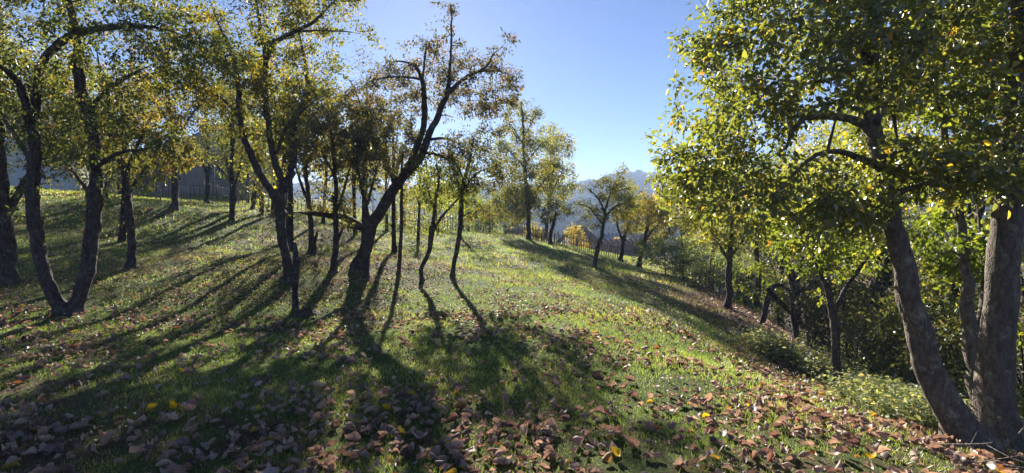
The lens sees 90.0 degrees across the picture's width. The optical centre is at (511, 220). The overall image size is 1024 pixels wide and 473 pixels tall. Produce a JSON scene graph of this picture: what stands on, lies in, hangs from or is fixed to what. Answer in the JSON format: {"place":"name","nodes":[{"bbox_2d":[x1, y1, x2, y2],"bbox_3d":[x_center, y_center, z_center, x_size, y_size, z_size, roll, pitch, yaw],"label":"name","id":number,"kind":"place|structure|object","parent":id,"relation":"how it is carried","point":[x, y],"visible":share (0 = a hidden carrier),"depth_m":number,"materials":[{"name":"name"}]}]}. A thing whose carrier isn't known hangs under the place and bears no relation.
{"place":"outdoors","nodes":[
{"label":"outdoors","id":0,"kind":"place"},
{"bbox_2d":[0,0,1009,187],"label":"sky","id":1,"kind":"structure","parent":0,"point":[601,71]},
{"bbox_2d":[0,186,1023,472],"bbox_3d":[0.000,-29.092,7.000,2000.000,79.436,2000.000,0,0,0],"label":"ground","id":2,"kind":"structure","parent":0,"point":[630,461],"depth_m":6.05,"materials":[{"name":"plant"}]},
{"bbox_2d":[4,10,49,135],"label":"orchard tree","id":3,"kind":"object","parent":2,"relation":"on","point":[32,47],"visible":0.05,"depth_m":33.84,"materials":[{"name":"green plant"}]},
{"bbox_2d":[0,12,57,176],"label":"orchard tree","id":4,"kind":"object","parent":2,"relation":"on","point":[13,91],"visible":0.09,"depth_m":20.24,"materials":[{"name":"green plant"}]},
{"bbox_2d":[0,0,87,285],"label":"orchard tree","id":5,"kind":"object","parent":2,"relation":"on","point":[9,273],"visible":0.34,"depth_m":10.02,"materials":[{"name":"green plant"}]},
{"bbox_2d":[38,465,61,472],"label":"dry leaf","id":6,"kind":"object","parent":2,"relation":"on","point":[51,468],"visible":1,"depth_m":3.16,"materials":[{"name":"plant"}]},
{"bbox_2d":[6,99,121,190],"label":"village house","id":7,"kind":"structure","parent":2,"relation":"on","point":[14,181],"depth_m":37.50,"materials":[{"name":"white paint"}]},
{"bbox_2d":[67,421,88,430],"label":"dry leaf","id":8,"kind":"object","parent":2,"relation":"on","point":[75,425],"visible":1,"depth_m":3.91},
{"bbox_2d":[0,0,195,314],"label":"orchard tree","id":9,"kind":"object","parent":2,"relation":"on","point":[88,107],"visible":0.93,"depth_m":8.53,"materials":[{"name":"green plant"}]},
{"bbox_2d":[50,74,158,194],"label":"orchard tree","id":10,"kind":"object","parent":2,"relation":"on","point":[117,178],"visible":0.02,"depth_m":29.73,"materials":[{"name":"green plant"}]},
{"bbox_2d":[58,9,157,200],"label":"orchard tree","id":11,"kind":"object","parent":2,"relation":"on","point":[106,177],"visible":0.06,"depth_m":19.46,"materials":[{"name":"green plant"}]},
{"bbox_2d":[100,430,116,445],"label":"dry leaf","id":12,"kind":"object","parent":2,"relation":"on","point":[104,438],"visible":0.84,"depth_m":3.68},
{"bbox_2d":[62,67,174,241],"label":"orchard tree","id":13,"kind":"object","parent":2,"relation":"on","point":[122,234],"visible":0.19,"depth_m":15.25,"materials":[{"name":"green plant"}]},
{"bbox_2d":[0,0,245,314],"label":"orchard tree","id":14,"kind":"object","parent":2,"relation":"on","point":[30,110],"visible":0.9,"depth_m":8.41,"materials":[{"name":"green plant"}]},
{"bbox_2d":[71,60,177,196],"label":"orchard tree","id":15,"kind":"object","parent":2,"relation":"on","point":[133,108],"visible":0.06,"depth_m":24.38,"materials":[{"name":"green plant"}]},
{"bbox_2d":[37,59,212,268],"bbox_3d":[-9.427,-1.179,12.200,4.361,5.134,3.155,0,0,34],"label":"orchard tree","id":16,"kind":"object","parent":2,"relation":"on","point":[182,166],"visible":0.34,"depth_m":11.93,"materials":[{"name":"green plant"}]},
{"bbox_2d":[123,444,150,455],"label":"dry leaf","id":17,"kind":"object","parent":2,"relation":"on","point":[135,449],"visible":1,"depth_m":3.45,"materials":[{"name":"plant"}]},
{"bbox_2d":[89,148,190,193],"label":"shed","id":18,"kind":"structure","parent":2,"relation":"on","point":[145,182],"depth_m":38.72,"materials":[{"name":"beige paint"}]},
{"bbox_2d":[109,31,228,209],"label":"orchard tree","id":19,"kind":"object","parent":2,"relation":"on","point":[174,205],"visible":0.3,"depth_m":19.92,"materials":[{"name":"green plant"}]},
{"bbox_2d":[165,462,188,472],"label":"dry leaf","id":20,"kind":"object","parent":2,"relation":"on","point":[172,467],"visible":0.63,"depth_m":3.17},
{"bbox_2d":[159,58,231,202],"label":"orchard tree","id":21,"kind":"object","parent":2,"relation":"on","point":[207,181],"visible":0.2,"depth_m":26.97,"materials":[{"name":"green plant"}]},
{"bbox_2d":[146,118,287,195],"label":"village house","id":22,"kind":"structure","parent":2,"relation":"on","point":[196,175],"depth_m":38.96,"materials":[{"name":"paint"}]},
{"bbox_2d":[210,163,224,181],"bbox_3d":[-22.535,-3.606,38.995,1.250,1.405,0.170,0,0,-7],"label":"window","id":23,"kind":"structure","parent":22,"relation":"in","point":[216,179],"depth_m":38.99,"materials":[{"name":"grey glass"}]},
{"bbox_2d":[187,85,265,215],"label":"orchard tree","id":24,"kind":"object","parent":2,"relation":"on","point":[227,163],"visible":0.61,"depth_m":21.94,"materials":[{"name":"green plant"}]},
{"bbox_2d":[175,22,279,220],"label":"orchard tree","id":25,"kind":"object","parent":2,"relation":"on","point":[232,193],"visible":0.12,"depth_m":20.95,"materials":[{"name":"green plant"}]},
{"bbox_2d":[153,167,318,210],"bbox_3d":[-17.358,-1.876,31.598,10.067,3.033,1.873,0,0,-6],"label":"stake fence","id":26,"kind":"object","parent":2,"relation":"on","point":[203,194],"visible":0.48,"depth_m":30.99,"materials":[{"name":"brown wood"}]},
{"bbox_2d":[211,97,272,202],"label":"orchard tree","id":27,"kind":"object","parent":2,"relation":"on","point":[246,183],"visible":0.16,"depth_m":32.09,"materials":[{"name":"green plant"}]},
{"bbox_2d":[214,91,286,209],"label":"orchard tree","id":28,"kind":"object","parent":2,"relation":"on","point":[252,206],"visible":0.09,"depth_m":25.94,"materials":[{"name":"green plant"}]},
{"bbox_2d":[234,115,281,215],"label":"orchard tree","id":29,"kind":"object","parent":2,"relation":"on","point":[261,203],"visible":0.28,"depth_m":23.91,"materials":[{"name":"green plant"}]},
{"bbox_2d":[142,0,388,283],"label":"orchard tree","id":30,"kind":"object","parent":2,"relation":"on","point":[259,88],"visible":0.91,"depth_m":11.12,"materials":[{"name":"green plant"}]},
{"bbox_2d":[212,0,318,236],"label":"orchard tree","id":31,"kind":"object","parent":2,"relation":"on","point":[241,169],"visible":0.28,"depth_m":18.18,"materials":[{"name":"green plant"}]},
{"bbox_2d":[254,113,300,216],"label":"orchard tree","id":32,"kind":"object","parent":2,"relation":"on","point":[272,208],"visible":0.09,"depth_m":24.40,"materials":[{"name":"green plant"}]},
{"bbox_2d":[229,17,327,251],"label":"orchard tree","id":33,"kind":"object","parent":2,"relation":"on","point":[290,231],"visible":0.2,"depth_m":16.11,"materials":[{"name":"green plant"}]},
{"bbox_2d":[291,242,300,311],"bbox_3d":[-3.941,1.155,9.389,0.206,1.512,0.152,0,0,0],"label":"broken snag","id":34,"kind":"object","parent":2,"relation":"on","point":[295,280],"visible":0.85,"depth_m":9.34,"materials":[{"name":"brown plant"}]},
{"bbox_2d":[290,308,321,316],"bbox_3d":[-3.699,1.654,9.170,0.526,0.164,0.446,0,0,30],"label":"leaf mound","id":35,"kind":"object","parent":2,"relation":"on","point":[308,312],"visible":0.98,"depth_m":9.12,"materials":[{"name":"plant"}]},
{"bbox_2d":[263,67,350,253],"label":"orchard tree","id":36,"kind":"object","parent":2,"relation":"on","point":[306,193],"visible":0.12,"depth_m":15.46,"materials":[{"name":"green plant"}]},
{"bbox_2d":[277,84,383,273],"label":"orchard tree","id":37,"kind":"object","parent":2,"relation":"on","point":[336,203],"visible":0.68,"depth_m":12.14,"materials":[{"name":"green plant"}]},
{"bbox_2d":[299,112,382,235],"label":"orchard tree","id":38,"kind":"object","parent":2,"relation":"on","point":[354,204],"visible":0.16,"depth_m":22.39,"materials":[{"name":"green plant"}]},
{"bbox_2d":[309,112,381,223],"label":"orchard tree","id":39,"kind":"object","parent":2,"relation":"on","point":[322,218],"visible":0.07,"depth_m":25.95,"materials":[{"name":"green plant"}]},
{"bbox_2d":[344,431,361,441],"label":"dry leaf","id":40,"kind":"object","parent":2,"relation":"on","point":[354,436],"visible":1,"depth_m":3.73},
{"bbox_2d":[330,105,398,280],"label":"orchard tree","id":41,"kind":"object","parent":2,"relation":"on","point":[358,151],"visible":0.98,"depth_m":11.70,"materials":[{"name":"green plant"}]},
{"bbox_2d":[318,39,420,238],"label":"orchard tree","id":42,"kind":"object","parent":2,"relation":"on","point":[363,214],"visible":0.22,"depth_m":19.02,"materials":[{"name":"green plant"}]},
{"bbox_2d":[345,121,419,231],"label":"orchard tree","id":43,"kind":"object","parent":2,"relation":"on","point":[386,216],"visible":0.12,"depth_m":26.90,"materials":[{"name":"green plant"}]},
{"bbox_2d":[354,87,424,252],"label":"orchard tree","id":44,"kind":"object","parent":2,"relation":"on","point":[393,225],"visible":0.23,"depth_m":17.39,"materials":[{"name":"green plant"}]},
{"bbox_2d":[367,111,430,274],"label":"orchard tree","id":45,"kind":"object","parent":2,"relation":"on","point":[407,131],"visible":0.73,"depth_m":12.55,"materials":[{"name":"green plant"}]},
{"bbox_2d":[285,0,525,269],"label":"leaning tree","id":46,"kind":"object","parent":2,"relation":"on","point":[377,215],"visible":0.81,"depth_m":12.72,"materials":[{"name":"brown plant"}]},
{"bbox_2d":[384,154,427,224],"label":"orchard tree","id":47,"kind":"object","parent":2,"relation":"on","point":[398,211],"visible":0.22,"depth_m":36.92,"materials":[{"name":"green plant"}]},
{"bbox_2d":[389,152,442,240],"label":"orchard tree","id":48,"kind":"object","parent":2,"relation":"on","point":[418,225],"visible":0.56,"depth_m":24.00,"materials":[{"name":"green plant"}]},
{"bbox_2d":[368,199,489,231],"bbox_3d":[-5.609,-0.196,35.209,8.296,2.641,1.099,0,0,-11],"label":"stake fence","id":49,"kind":"object","parent":2,"relation":"on","point":[447,225],"visible":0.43,"depth_m":35.55,"materials":[{"name":"brown wood"}]},
{"bbox_2d":[411,165,468,224],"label":"orchard tree","id":50,"kind":"object","parent":2,"relation":"on","point":[440,204],"visible":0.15,"depth_m":37.31,"materials":[{"name":"green plant"}]},
{"bbox_2d":[405,152,481,280],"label":"orchard tree","id":51,"kind":"object","parent":2,"relation":"on","point":[432,227],"visible":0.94,"depth_m":12.26,"materials":[{"name":"green plant"}]},
{"bbox_2d":[423,180,469,229],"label":"garden tree","id":52,"kind":"object","parent":2,"relation":"on","point":[444,218],"visible":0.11,"depth_m":75.85,"materials":[{"name":"green plant"}]},
{"bbox_2d":[437,129,490,226],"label":"orchard tree","id":53,"kind":"object","parent":2,"relation":"on","point":[467,195],"visible":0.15,"depth_m":28.50,"materials":[{"name":"green plant"}]},
{"bbox_2d":[444,186,490,230],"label":"orchard tree","id":54,"kind":"object","parent":2,"relation":"on","point":[473,228],"visible":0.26,"depth_m":40.11,"materials":[{"name":"green plant"}]},
{"bbox_2d":[429,125,519,277],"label":"orchard tree","id":55,"kind":"object","parent":2,"relation":"on","point":[495,172],"visible":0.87,"depth_m":12.67,"materials":[{"name":"green plant"}]},
{"bbox_2d":[470,188,510,232],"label":"orchard tree","id":56,"kind":"object","parent":2,"relation":"on","point":[493,220],"visible":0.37,"depth_m":37.01,"materials":[{"name":"green plant"}]},
{"bbox_2d":[0,186,1023,472],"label":"fallen leaves","id":57,"kind":"object","parent":2,"relation":"on","point":[456,444],"depth_m":5.17,"materials":[{"name":"plant"}]},
{"bbox_2d":[967,407,1023,468],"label":"fallen branch","id":58,"kind":"object","parent":57,"relation":"on","point":[1003,465],"visible":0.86,"depth_m":3.69,"materials":[{"name":"wood"}]},
{"bbox_2d":[482,96,562,239],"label":"tall ridge tree","id":59,"kind":"object","parent":2,"relation":"on","point":[526,194],"visible":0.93,"depth_m":30.59,"materials":[{"name":"green plant"}]},
{"bbox_2d":[532,121,579,240],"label":"ridge tree","id":60,"kind":"object","parent":2,"relation":"on","point":[562,145],"visible":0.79,"depth_m":34.70,"materials":[{"name":"green plant"}]},
{"bbox_2d":[539,197,572,244],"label":"ridge tree","id":61,"kind":"object","parent":2,"relation":"on","point":[553,214],"visible":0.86,"depth_m":29.90,"materials":[{"name":"green plant"}]},
{"bbox_2d":[503,222,620,257],"bbox_3d":[2.593,1.209,31.985,9.487,2.312,0.835,0,0,44],"label":"picket fence","id":62,"kind":"object","parent":2,"relation":"on","point":[542,236],"visible":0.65,"depth_m":30.84,"materials":[{"name":"brown wood"}]},
{"bbox_2d":[563,223,588,248],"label":"garden tree","id":63,"kind":"object","parent":2,"relation":"on","point":[572,232],"visible":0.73,"depth_m":48.29,"materials":[{"name":"yellow plant"}]},
{"bbox_2d":[557,221,596,249],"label":"village house","id":64,"kind":"structure","parent":2,"relation":"on","point":[593,237],"depth_m":64.40,"materials":[{"name":"brown paint"}]},
{"bbox_2d":[557,161,644,267],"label":"ridge tree","id":65,"kind":"object","parent":2,"relation":"on","point":[618,184],"visible":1,"depth_m":17.41,"materials":[{"name":"green plant"}]},
{"bbox_2d":[596,239,647,257],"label":"shed","id":66,"kind":"structure","parent":2,"relation":"on","point":[628,242],"depth_m":53.94,"materials":[{"name":"brown paint"}]},
{"bbox_2d":[604,233,651,259],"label":"shed","id":67,"kind":"structure","parent":2,"relation":"on","point":[610,235],"depth_m":67.50,"materials":[{"name":"white paint"}]},
{"bbox_2d":[600,179,656,261],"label":"ridge tree","id":68,"kind":"object","parent":2,"relation":"on","point":[623,239],"visible":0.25,"depth_m":26.86,"materials":[{"name":"green plant"}]},
{"bbox_2d":[622,434,639,447],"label":"dry leaf","id":69,"kind":"object","parent":2,"relation":"on","point":[632,441],"visible":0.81,"depth_m":3.59,"materials":[{"name":"plant"}]},
{"bbox_2d":[293,169,991,248],"bbox_3d":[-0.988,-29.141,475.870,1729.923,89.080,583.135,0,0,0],"label":"hillside forest","id":70,"kind":"object","parent":2,"relation":"on","point":[638,176],"visible":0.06,"depth_m":413.81,"materials":[{"name":"plant"}]},
{"bbox_2d":[619,191,674,267],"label":"ridge tree","id":71,"kind":"object","parent":2,"relation":"on","point":[647,225],"visible":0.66,"depth_m":24.90,"materials":[{"name":"green plant"}]},
{"bbox_2d":[627,235,703,274],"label":"bush","id":72,"kind":"object","parent":2,"relation":"on","point":[641,252],"visible":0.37,"depth_m":22.81,"materials":[{"name":"green plant"}]},
{"bbox_2d":[638,190,707,275],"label":"ravine tree","id":73,"kind":"object","parent":2,"relation":"on","point":[659,212],"visible":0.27,"depth_m":23.71,"materials":[{"name":"green plant"}]},
{"bbox_2d":[643,232,714,284],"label":"bush","id":74,"kind":"object","parent":2,"relation":"on","point":[678,252],"visible":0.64,"depth_m":19.03,"materials":[{"name":"green plant"}]},
{"bbox_2d":[670,244,753,288],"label":"bush","id":75,"kind":"object","parent":2,"relation":"on","point":[691,270],"visible":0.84,"depth_m":16.51,"materials":[{"name":"green plant"}]},
{"bbox_2d":[654,180,785,309],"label":"young tree","id":76,"kind":"object","parent":2,"relation":"on","point":[727,243],"visible":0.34,"depth_m":12.96,"materials":[{"name":"green plant"}]},
{"bbox_2d":[675,182,781,299],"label":"ravine tree","id":77,"kind":"object","parent":2,"relation":"on","point":[726,250],"visible":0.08,"depth_m":21.92,"materials":[{"name":"green plant"}]},
{"bbox_2d":[705,251,796,308],"bbox_3d":[7.929,2.148,17.270,2.488,2.496,2.993,0,0,0],"label":"bush","id":78,"kind":"object","parent":2,"relation":"on","point":[747,279],"visible":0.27,"depth_m":16.95,"materials":[{"name":"green plant"}]},
{"bbox_2d":[718,198,797,313],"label":"young tree","id":79,"kind":"object","parent":2,"relation":"on","point":[758,282],"visible":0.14,"depth_m":14.94,"materials":[{"name":"green plant"}]},
{"bbox_2d":[722,141,811,326],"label":"ravine tree","id":80,"kind":"object","parent":2,"relation":"on","point":[781,267],"visible":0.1,"depth_m":19.96,"materials":[{"name":"green plant"}]},
{"bbox_2d":[724,248,816,331],"bbox_3d":[7.211,2.010,14.326,2.466,2.799,2.571,0,0,0],"label":"bush","id":81,"kind":"object","parent":2,"relation":"on","point":[766,282],"visible":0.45,"depth_m":14.26,"materials":[{"name":"green plant"}]},
{"bbox_2d":[717,161,846,353],"bbox_3d":[6.398,1.010,12.064,2.905,4.825,3.306,0,0,0],"label":"ravine tree","id":82,"kind":"object","parent":2,"relation":"on","point":[791,277],"visible":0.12,"depth_m":11.92,"materials":[{"name":"green plant"}]},
{"bbox_2d":[759,282,809,324],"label":"tree","id":83,"kind":"object","parent":2,"relation":"on","point":[764,313],"visible":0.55,"depth_m":11.51,"materials":[{"name":"brown plant"}]},
{"bbox_2d":[785,256,806,339],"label":"tree","id":84,"kind":"object","parent":2,"relation":"on","point":[795,328],"visible":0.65,"depth_m":10.77,"materials":[{"name":"brown plant"}]},
{"bbox_2d":[765,287,829,352],"bbox_3d":[6.488,2.283,11.342,2.834,1.782,0.559,0,0,-40],"label":"dead branch","id":85,"kind":"object","parent":2,"relation":"on","point":[771,293],"visible":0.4,"depth_m":10.93,"materials":[{"name":"wood"}]},
{"bbox_2d":[741,118,863,340],"bbox_3d":[10.474,0.901,17.655,4.597,9.484,4.153,0,0,-29],"label":"ravine tree","id":86,"kind":"object","parent":2,"relation":"on","point":[803,134],"visible":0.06,"depth_m":17.75,"materials":[{"name":"green plant"}]},
{"bbox_2d":[761,186,888,387],"bbox_3d":[4.669,1.124,7.454,1.930,3.270,2.036,0,0,26],"label":"young tree","id":87,"kind":"object","parent":2,"relation":"on","point":[828,255],"visible":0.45,"depth_m":7.47,"materials":[{"name":"green plant"}]},
{"bbox_2d":[640,0,1023,454],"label":"leaning tree","id":88,"kind":"object","parent":2,"relation":"on","point":[867,37],"visible":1,"depth_m":4.45,"materials":[{"name":"green plant"}]},
{"bbox_2d":[768,259,904,374],"bbox_3d":[6.237,1.945,9.661,2.493,2.590,1.984,0,0,0],"label":"bush","id":89,"kind":"object","parent":2,"relation":"on","point":[807,308],"visible":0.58,"depth_m":9.43,"materials":[{"name":"green plant"}]},
{"bbox_2d":[713,283,962,397],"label":"undergrowth","id":90,"kind":"object","parent":2,"relation":"on","point":[801,334],"visible":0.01,"depth_m":15.99,"materials":[{"name":"green plant"}]},
{"bbox_2d":[781,260,907,375],"bbox_3d":[8.526,2.630,13.421,2.589,3.356,2.893,0,0,-32],"label":"bush","id":91,"kind":"object","parent":2,"relation":"on","point":[810,293],"visible":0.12,"depth_m":13.22,"materials":[{"name":"green plant"}]},
{"bbox_2d":[729,323,989,430],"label":"undergrowth","id":92,"kind":"object","parent":2,"relation":"on","point":[868,391],"visible":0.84,"depth_m":6.25,"materials":[{"name":"plant"}]},
{"bbox_2d":[777,100,965,372],"bbox_3d":[7.818,0.675,11.496,3.290,7.514,3.962,0,0,0],"label":"ravine tree","id":93,"kind":"object","parent":2,"relation":"on","point":[880,280],"visible":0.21,"depth_m":11.33,"materials":[{"name":"green plant"}]},
{"bbox_2d":[787,111,977,362],"bbox_3d":[10.525,1.138,15.507,4.372,9.960,6.623,0,0,0],"label":"ravine tree","id":94,"kind":"object","parent":2,"relation":"on","point":[829,132],"visible":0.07,"depth_m":15.60,"materials":[{"name":"green plant"}]},
{"bbox_2d":[800,115,978,379],"bbox_3d":[10.219,1.444,14.261,5.517,9.482,4.360,0,0,0],"label":"ravine tree","id":95,"kind":"object","parent":2,"relation":"on","point":[867,249],"visible":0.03,"depth_m":14.13,"materials":[{"name":"green plant"}]},
{"bbox_2d":[839,266,965,390],"bbox_3d":[7.077,2.297,9.330,2.497,2.988,2.107,0,0,0],"label":"bush","id":96,"kind":"object","parent":2,"relation":"on","point":[891,361],"visible":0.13,"depth_m":9.30,"materials":[{"name":"green plant"}]},
{"bbox_2d":[829,280,976,387],"bbox_3d":[5.921,2.119,7.918,2.137,2.342,2.528,0,0,0],"label":"bush","id":97,"kind":"object","parent":2,"relation":"on","point":[878,336],"visible":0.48,"depth_m":7.69,"materials":[{"name":"green plant"}]},
{"bbox_2d":[804,355,1023,451],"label":"undergrowth","id":98,"kind":"object","parent":2,"relation":"on","point":[830,379],"visible":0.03,"depth_m":7.54,"materials":[{"name":"plant"}]},
{"bbox_2d":[813,126,1023,381],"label":"ravine tree","id":99,"kind":"object","parent":2,"relation":"on","point":[913,209],"visible":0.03,"depth_m":20.39,"materials":[{"name":"green plant"}]},
{"bbox_2d":[832,133,1021,375],"bbox_3d":[9.756,1.849,12.197,4.343,8.360,4.239,0,0,0],"label":"ravine tree","id":100,"kind":"object","parent":2,"relation":"on","point":[928,291],"visible":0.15,"depth_m":11.53,"materials":[{"name":"green plant"}]},
{"bbox_2d":[840,81,1023,399],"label":"ravine tree","id":101,"kind":"object","parent":2,"relation":"on","point":[947,282],"visible":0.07,"depth_m":11.14,"materials":[{"name":"green plant"}]},
{"bbox_2d":[849,294,1022,416],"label":"bush","id":102,"kind":"object","parent":2,"relation":"on","point":[896,309],"visible":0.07,"depth_m":8.56,"materials":[{"name":"green plant"}]},
{"bbox_2d":[856,0,1023,401],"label":"pale trunk tree","id":103,"kind":"object","parent":2,"relation":"on","point":[963,259],"visible":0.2,"depth_m":5.83,"materials":[{"name":"green plant"}]},
{"bbox_2d":[880,0,1023,454],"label":"thick trunk tree","id":104,"kind":"object","parent":2,"relation":"on","point":[997,331],"visible":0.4,"depth_m":4.62,"materials":[{"name":"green plant"}]},
{"bbox_2d":[888,308,1016,398],"bbox_3d":[5.558,2.012,6.507,1.398,1.785,1.334,0,0,0],"label":"bush","id":105,"kind":"object","parent":2,"relation":"on","point":[947,345],"visible":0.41,"depth_m":6.42,"materials":[{"name":"green plant"}]},
{"bbox_2d":[895,267,1023,414],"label":"bush","id":106,"kind":"object","parent":2,"relation":"on","point":[939,294],"visible":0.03,"depth_m":8.44,"materials":[{"name":"green plant"}]},
{"bbox_2d":[906,122,1023,395],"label":"ravine tree","id":107,"kind":"object","parent":2,"relation":"on","point":[953,212],"visible":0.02,"depth_m":17.96,"materials":[{"name":"green plant"}]},
{"bbox_2d":[924,209,1023,415],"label":"ravine tree","id":108,"kind":"object","parent":2,"relation":"on","point":[1022,295],"visible":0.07,"depth_m":9.73,"materials":[{"name":"green plant"}]},
{"bbox_2d":[941,275,1023,419],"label":"bush","id":109,"kind":"object","parent":2,"relation":"on","point":[1020,334],"visible":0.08,"depth_m":6.21,"materials":[{"name":"green plant"}]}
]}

